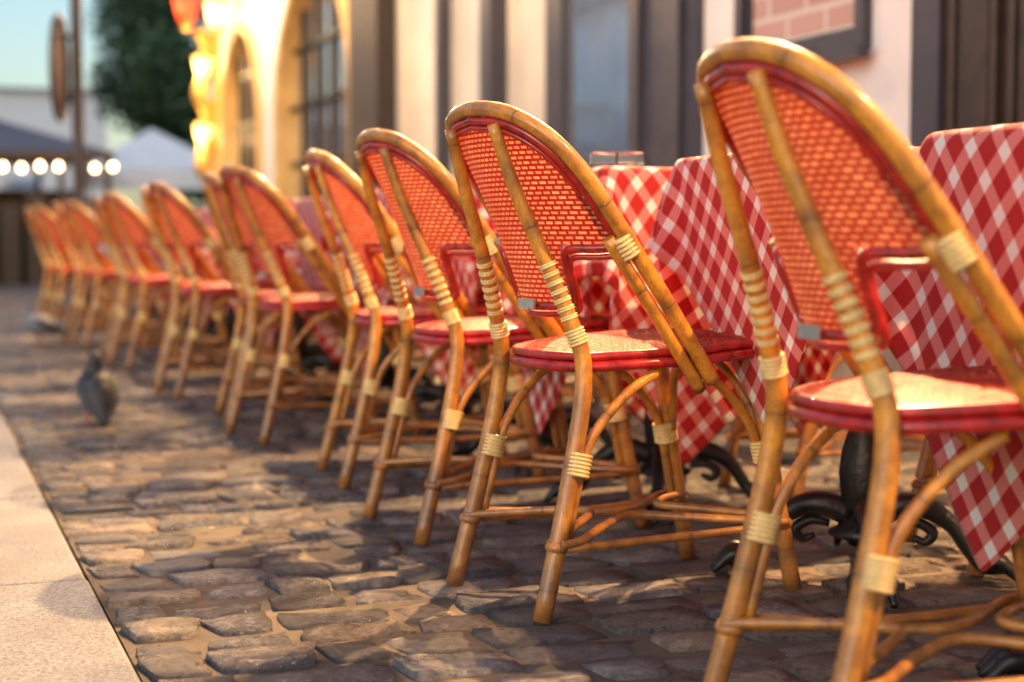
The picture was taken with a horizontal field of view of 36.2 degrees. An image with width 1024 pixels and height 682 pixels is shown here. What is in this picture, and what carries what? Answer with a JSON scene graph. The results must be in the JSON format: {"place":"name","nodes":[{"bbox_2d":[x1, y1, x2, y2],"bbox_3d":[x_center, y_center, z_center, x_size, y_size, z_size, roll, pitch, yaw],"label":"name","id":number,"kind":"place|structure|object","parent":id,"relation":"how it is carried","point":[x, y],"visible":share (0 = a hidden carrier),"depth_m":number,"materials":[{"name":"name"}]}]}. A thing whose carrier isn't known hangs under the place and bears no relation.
{"place":"outdoors","nodes":[
{"label":"outdoors","id":0,"kind":"place"},
{"bbox_2d":[0,87,108,254],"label":"white house","id":1,"kind":"structure","parent":0,"point":[30,108],"depth_m":43.92,"materials":[{"name":"paint"}]},
{"bbox_2d":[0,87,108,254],"bbox_3d":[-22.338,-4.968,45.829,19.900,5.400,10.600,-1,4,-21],"label":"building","id":2,"kind":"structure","parent":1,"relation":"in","point":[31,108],"depth_m":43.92,"materials":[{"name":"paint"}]},
{"bbox_2d":[0,0,205,214],"label":"sky","id":3,"kind":"structure","parent":0,"point":[25,25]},
{"bbox_2d":[0,280,1023,681],"bbox_3d":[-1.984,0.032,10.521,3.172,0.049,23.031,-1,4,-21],"label":"cobblestones","id":4,"kind":"structure","parent":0,"point":[494,589],"depth_m":3.44,"materials":[{"name":"stone"}]},
{"bbox_2d":[20,305,64,344],"bbox_3d":[-3.144,-0.110,10.490,0.259,0.264,0.182,-7,8,-63],"label":"pigeon","id":5,"kind":"object","parent":4,"relation":"on","point":[40,324],"visible":1,"depth_m":10.43,"materials":[{"name":"grey"}]},
{"bbox_2d":[0,120,114,284],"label":"market pavilion","id":6,"kind":"structure","parent":4,"relation":"on","point":[21,260],"depth_m":24.37,"materials":[{"name":"grey wood"}]},
{"bbox_2d":[25,207,110,317],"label":"bistro chair","id":7,"kind":"object","parent":4,"relation":"on","point":[32,223],"visible":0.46,"depth_m":12.17,"materials":[{"name":"wicker"}]},
{"bbox_2d":[48,0,94,307],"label":"signpost","id":8,"kind":"object","parent":4,"relation":"on","point":[59,66],"visible":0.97,"depth_m":13.90,"materials":[{"name":"metal"}]},
{"bbox_2d":[33,205,130,326],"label":"bistro chair","id":9,"kind":"object","parent":4,"relation":"on","point":[50,226],"visible":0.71,"depth_m":11.57,"materials":[{"name":"wicker"}]},
{"bbox_2d":[76,351,118,425],"bbox_3d":[-1.585,0.180,5.977,0.163,0.279,0.164,1,4,14],"label":"pigeon","id":10,"kind":"object","parent":4,"relation":"on","point":[97,389],"visible":1,"depth_m":5.93,"materials":[{"name":"grey"}]},
{"bbox_2d":[52,202,151,342],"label":"bistro chair","id":11,"kind":"object","parent":4,"relation":"on","point":[70,245],"visible":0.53,"depth_m":10.64,"materials":[{"name":"wicker"}]},
{"bbox_2d":[62,200,168,349],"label":"bistro chair","id":12,"kind":"object","parent":4,"relation":"on","point":[87,228],"visible":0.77,"depth_m":10.12,"materials":[{"name":"wicker"}]},
{"bbox_2d":[72,129,207,208],"bbox_3d":[-6.654,-2.548,28.935,2.610,2.750,2.610,-1,4,-21],"label":"white tent","id":13,"kind":"object","parent":4,"relation":"on","point":[144,159],"visible":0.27,"depth_m":27.82,"materials":[{"name":"fabric"}]},
{"bbox_2d":[129,296,157,315],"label":"bistro table","id":14,"kind":"object","parent":4,"relation":"on","point":[135,309],"visible":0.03,"depth_m":12.77,"materials":[{"name":"metal"}]},
{"bbox_2d":[85,0,205,209],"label":"leafy tree","id":15,"kind":"object","parent":4,"relation":"on","point":[159,98],"visible":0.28,"depth_m":33.49,"materials":[{"name":"green plant"}]},
{"bbox_2d":[92,196,205,359],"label":"bistro chair","id":16,"kind":"object","parent":4,"relation":"on","point":[104,230],"visible":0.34,"depth_m":9.17,"materials":[{"name":"wicker"}]},
{"bbox_2d":[131,308,188,328],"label":"bistro table","id":17,"kind":"object","parent":4,"relation":"on","point":[155,313],"visible":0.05,"depth_m":11.96,"materials":[{"name":"metal"}]},
{"bbox_2d":[123,246,171,309],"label":"tablecloth","id":18,"kind":"object","parent":17,"relation":"on","point":[168,296],"visible":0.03,"depth_m":11.66,"materials":[{"name":"fabric"}]},
{"bbox_2d":[100,192,230,370],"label":"bistro chair","id":19,"kind":"object","parent":4,"relation":"on","point":[133,225],"visible":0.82,"depth_m":8.50,"materials":[{"name":"wicker"}]},
{"bbox_2d":[145,301,217,335],"bbox_3d":[-2.314,-0.455,11.156,0.586,0.862,0.586,-1,4,-21],"label":"bistro table","id":20,"kind":"object","parent":4,"relation":"on","point":[186,320],"visible":0.02,"depth_m":11.13,"materials":[{"name":"metal"}]},
{"bbox_2d":[140,186,272,385],"bbox_3d":[-1.484,-0.275,7.702,0.666,0.964,0.482,-1,4,-12],"label":"bistro chair","id":21,"kind":"object","parent":4,"relation":"on","point":[179,352],"visible":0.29,"depth_m":7.51,"materials":[{"name":"wicker"}]},
{"bbox_2d":[182,317,230,341],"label":"bistro table","id":22,"kind":"object","parent":4,"relation":"on","point":[211,323],"visible":0.07,"depth_m":10.35,"materials":[{"name":"metal"}]},
{"bbox_2d":[143,244,228,322],"bbox_3d":[-1.986,-0.484,10.368,0.836,0.723,0.776,-1,4,-21],"label":"tablecloth","id":23,"kind":"object","parent":22,"relation":"on","point":[155,257],"visible":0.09,"depth_m":10.34,"materials":[{"name":"fabric"}]},
{"bbox_2d":[196,302,244,348],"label":"bistro table","id":24,"kind":"object","parent":4,"relation":"on","point":[231,317],"visible":0.12,"depth_m":9.54,"materials":[{"name":"metal"}]},
{"bbox_2d":[146,181,306,399],"bbox_3d":[-1.307,-0.236,7.101,0.665,0.964,0.482,-2,4,-26],"label":"bistro chair","id":25,"kind":"object","parent":4,"relation":"on","point":[189,230],"visible":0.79,"depth_m":6.91,"materials":[{"name":"wicker"}]},
{"bbox_2d":[211,333,280,356],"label":"bistro table","id":26,"kind":"object","parent":4,"relation":"on","point":[276,337],"visible":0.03,"depth_m":8.77,"materials":[{"name":"metal"}]},
{"bbox_2d":[194,208,282,340],"bbox_3d":[-1.386,-0.381,8.780,0.836,0.723,0.776,-1,4,-21],"label":"tablecloth","id":27,"kind":"object","parent":26,"relation":"on","point":[205,216],"visible":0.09,"depth_m":8.46,"materials":[{"name":"fabric"}]},
{"bbox_2d":[253,312,328,375],"bbox_3d":[-1.095,-0.250,7.989,0.586,0.862,0.586,-1,4,-21],"label":"bistro table","id":28,"kind":"object","parent":4,"relation":"on","point":[306,350],"visible":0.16,"depth_m":7.97,"materials":[{"name":"metal"}]},
{"bbox_2d":[202,173,380,423],"bbox_3d":[-0.877,-0.177,6.180,0.666,0.964,0.482,-1,4,-16],"label":"bistro chair","id":29,"kind":"object","parent":4,"relation":"on","point":[214,199],"visible":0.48,"depth_m":6.06,"materials":[{"name":"wicker"}]},
{"bbox_2d":[217,164,422,446],"bbox_3d":[-0.700,-0.138,5.579,0.665,0.964,0.482,-2,4,-29],"label":"bistro chair","id":30,"kind":"object","parent":4,"relation":"on","point":[269,215],"visible":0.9,"depth_m":5.38,"materials":[{"name":"wicker"}]},
{"bbox_2d":[285,353,355,390],"bbox_3d":[-0.791,-0.199,7.197,0.586,0.862,0.586,-1,4,-21],"label":"bistro table","id":31,"kind":"object","parent":4,"relation":"on","point":[318,359],"visible":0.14,"depth_m":7.21,"materials":[{"name":"metal"}]},
{"bbox_2d":[251,200,420,363],"bbox_3d":[-0.767,-0.279,7.201,0.836,0.723,0.776,-1,4,-21],"label":"tablecloth","id":32,"kind":"object","parent":31,"relation":"on","point":[327,340],"visible":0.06,"depth_m":6.89,"materials":[{"name":"fabric"}]},
{"bbox_2d":[306,323,420,362],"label":"bistro chair","id":33,"kind":"object","parent":4,"relation":"on","point":[311,335],"visible":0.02,"depth_m":9.04,"materials":[{"name":"wicker"}]},
{"bbox_2d":[313,327,439,408],"bbox_3d":[-0.522,-0.154,6.498,0.586,0.862,0.586,-1,4,-21],"label":"bistro table","id":34,"kind":"object","parent":4,"relation":"on","point":[388,378],"visible":0.2,"depth_m":6.47,"materials":[{"name":"metal"}]},
{"bbox_2d":[290,196,348,333],"bbox_3d":[-0.496,-0.305,6.500,0.786,0.580,0.730,-1,4,-21],"label":"tablecloth","id":35,"kind":"object","parent":34,"relation":"on","point":[305,211],"visible":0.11,"depth_m":6.40,"materials":[{"name":"fabric"}]},
{"bbox_2d":[413,341,421,350],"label":"bistro chair","id":36,"kind":"object","parent":4,"relation":"on","point":[415,344],"depth_m":8.18,"materials":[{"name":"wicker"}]},
{"bbox_2d":[303,149,544,487],"bbox_3d":[-0.273,-0.077,4.636,0.666,0.964,0.482,-1,4,-17],"label":"bistro chair","id":37,"kind":"object","parent":4,"relation":"on","point":[341,187],"visible":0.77,"depth_m":4.48,"materials":[{"name":"wicker"}]},
{"bbox_2d":[375,378,515,436],"bbox_3d":[-0.210,-0.101,5.687,0.586,0.862,0.586,-1,4,-21],"label":"bistro table","id":38,"kind":"object","parent":4,"relation":"on","point":[425,391],"visible":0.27,"depth_m":5.70,"materials":[{"name":"metal"}]},
{"bbox_2d":[328,190,493,397],"bbox_3d":[-0.196,-0.181,5.687,0.836,0.723,0.776,-1,4,-21],"label":"tablecloth","id":39,"kind":"object","parent":38,"relation":"on","point":[440,365],"visible":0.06,"depth_m":5.40,"materials":[{"name":"fabric"}]},
{"bbox_2d":[412,354,509,382],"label":"bistro chair","id":40,"kind":"object","parent":4,"relation":"on","point":[431,370],"depth_m":7.41,"materials":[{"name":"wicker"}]},
{"bbox_2d":[354,129,648,545],"bbox_3d":[-0.043,-0.026,3.844,0.666,0.964,0.482,-2,4,-25],"label":"bistro chair","id":41,"kind":"object","parent":4,"relation":"on","point":[416,183],"visible":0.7,"depth_m":3.68,"materials":[{"name":"wood"}]},
{"bbox_2d":[469,364,600,405],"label":"bistro chair","id":42,"kind":"object","parent":4,"relation":"on","point":[596,399],"depth_m":6.77,"materials":[{"name":"wood"}]},
{"bbox_2d":[452,402,641,476],"bbox_3d":[0.098,-0.050,4.886,0.586,0.862,0.586,-1,4,-21],"label":"bistro table","id":43,"kind":"object","parent":4,"relation":"on","point":[470,448],"visible":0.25,"depth_m":4.87,"materials":[{"name":"metal"}]},
{"bbox_2d":[439,183,495,352],"bbox_3d":[0.110,-0.201,4.879,0.786,0.580,0.730,-1,4,-21],"label":"tablecloth","id":44,"kind":"object","parent":43,"relation":"on","point":[465,269],"visible":0.02,"depth_m":4.59,"materials":[{"name":"fabric"}]},
{"bbox_2d":[206,0,911,379],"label":"walls","id":45,"kind":"structure","parent":4,"relation":"on","point":[284,108],"depth_m":15.14,"materials":[{"name":"paint"}]},
{"bbox_2d":[174,0,198,30],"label":"wall lantern","id":46,"kind":"object","parent":45,"relation":"attached to","point":[186,10],"depth_m":18.48,"materials":[{"name":"glass"}]},
{"bbox_2d":[193,32,213,83],"bbox_3d":[-3.659,-3.378,18.715,0.317,0.646,0.230,-1,4,-21],"label":"wall lantern","id":47,"kind":"object","parent":45,"relation":"attached to","point":[203,58],"depth_m":18.64,"materials":[{"name":"glass"}]},
{"bbox_2d":[194,99,213,143],"bbox_3d":[-3.659,-2.579,18.766,0.317,0.646,0.230,-1,4,-21],"label":"wall lantern","id":48,"kind":"object","parent":45,"relation":"attached to","point":[203,126],"depth_m":18.68,"materials":[{"name":"glass"}]},
{"bbox_2d":[192,27,220,184],"bbox_3d":[-3.674,-2.805,18.746,0.318,2.021,0.300,-1,4,-21],"label":"gilded sign bracket","id":49,"kind":"object","parent":45,"relation":"attached to","point":[206,159],"visible":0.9,"depth_m":18.68,"materials":[{"name":"metal"}]},
{"bbox_2d":[205,0,239,34],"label":"wall lantern","id":50,"kind":"object","parent":45,"relation":"attached to","point":[217,10],"depth_m":17.33,"materials":[{"name":"glass"}]},
{"bbox_2d":[348,0,704,186],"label":"shopfront","id":51,"kind":"object","parent":45,"relation":"attached to","point":[584,79],"visible":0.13,"depth_m":9.38,"materials":[{"name":"wood"}]},
{"bbox_2d":[733,0,872,64],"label":"brick reflecting window","id":52,"kind":"structure","parent":45,"relation":"attached to","point":[829,32],"depth_m":6.42,"materials":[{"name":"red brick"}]},
{"bbox_2d":[561,380,605,397],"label":"bistro chair","id":53,"kind":"object","parent":4,"relation":"on","point":[568,392],"depth_m":5.77,"materials":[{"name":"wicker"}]},
{"bbox_2d":[445,100,801,623],"bbox_3d":[0.202,0.021,3.124,0.665,0.964,0.482,-2,4,-29],"label":"bistro chair","id":54,"kind":"object","parent":4,"relation":"on","point":[506,159],"visible":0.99,"depth_m":2.96,"materials":[{"name":"wood"}]},
{"bbox_2d":[543,412,752,524],"bbox_3d":[0.399,0.001,4.104,0.586,0.862,0.586,-1,4,-21],"label":"bistro table","id":55,"kind":"object","parent":4,"relation":"on","point":[647,453],"visible":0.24,"depth_m":4.09,"materials":[{"name":"metal"}]},
{"bbox_2d":[478,166,835,464],"bbox_3d":[0.422,-0.079,4.108,0.836,0.723,0.776,-1,4,-21],"label":"tablecloth","id":56,"kind":"object","parent":55,"relation":"on","point":[635,193],"visible":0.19,"depth_m":3.79,"materials":[{"name":"fabric"}]},
{"bbox_2d":[590,151,644,166],"bbox_3d":[0.258,-0.444,3.827,0.096,0.034,0.096,-3,5,-38],"label":"glass ashtray","id":57,"kind":"object","parent":56,"relation":"on","point":[618,158],"visible":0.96,"depth_m":3.79,"materials":[{"name":"clear glass"}]},
{"bbox_2d":[625,406,832,449],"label":"bistro chair","id":58,"kind":"object","parent":4,"relation":"on","point":[630,413],"visible":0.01,"depth_m":5.11,"materials":[{"name":"wood"}]},
{"bbox_2d":[718,337,923,498],"bbox_3d":[0.969,-0.062,4.408,0.665,0.964,0.482,-2,4,-23],"label":"bistro chair","id":59,"kind":"object","parent":4,"relation":"on","point":[737,433],"visible":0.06,"depth_m":4.30,"materials":[{"name":"wood"}]},
{"bbox_2d":[694,38,1023,681],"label":"bistro chair","id":60,"kind":"object","parent":4,"relation":"on","point":[780,120],"visible":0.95,"depth_m":1.97,"materials":[{"name":"wood"}]},
{"bbox_2d":[710,340,1015,608],"bbox_3d":[0.732,0.057,3.237,0.586,0.862,0.586,-1,4,-21],"label":"bistro table","id":61,"kind":"object","parent":4,"relation":"on","point":[846,510],"visible":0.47,"depth_m":3.23,"materials":[{"name":"metal"}]},
{"bbox_2d":[645,146,920,423],"bbox_3d":[0.758,-0.094,3.239,0.786,0.580,0.730,-1,4,-21],"label":"tablecloth","id":62,"kind":"object","parent":61,"relation":"on","point":[690,250],"visible":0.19,"depth_m":3.20,"materials":[{"name":"fabric"}]},
{"bbox_2d":[904,435,984,576],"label":"bistro chair","id":63,"kind":"object","parent":4,"relation":"on","point":[926,471],"visible":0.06,"depth_m":3.61,"materials":[{"name":"wood"}]},
{"bbox_2d":[909,0,1023,145],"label":"dark wood column","id":64,"kind":"structure","parent":4,"relation":"on","point":[967,64],"depth_m":5.43,"materials":[{"name":"wood"}]},
{"bbox_2d":[975,646,1023,678],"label":"bistro table","id":65,"kind":"object","parent":4,"relation":"on","point":[994,662],"visible":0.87,"depth_m":2.44,"materials":[{"name":"metal"}]},
{"bbox_2d":[869,123,1023,571],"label":"tablecloth","id":66,"kind":"object","parent":65,"relation":"on","point":[977,173],"visible":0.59,"depth_m":2.41,"materials":[{"name":"fabric"}]},
{"bbox_3d":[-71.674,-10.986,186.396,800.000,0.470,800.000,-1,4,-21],"label":"ground","id":67,"kind":"structure","parent":0,"visible":0},
{"bbox_2d":[0,414,139,681],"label":"kerb","id":68,"kind":"structure","parent":67,"relation":"on","point":[55,625],"depth_m":3.01,"materials":[{"name":"stone"}]}
]}

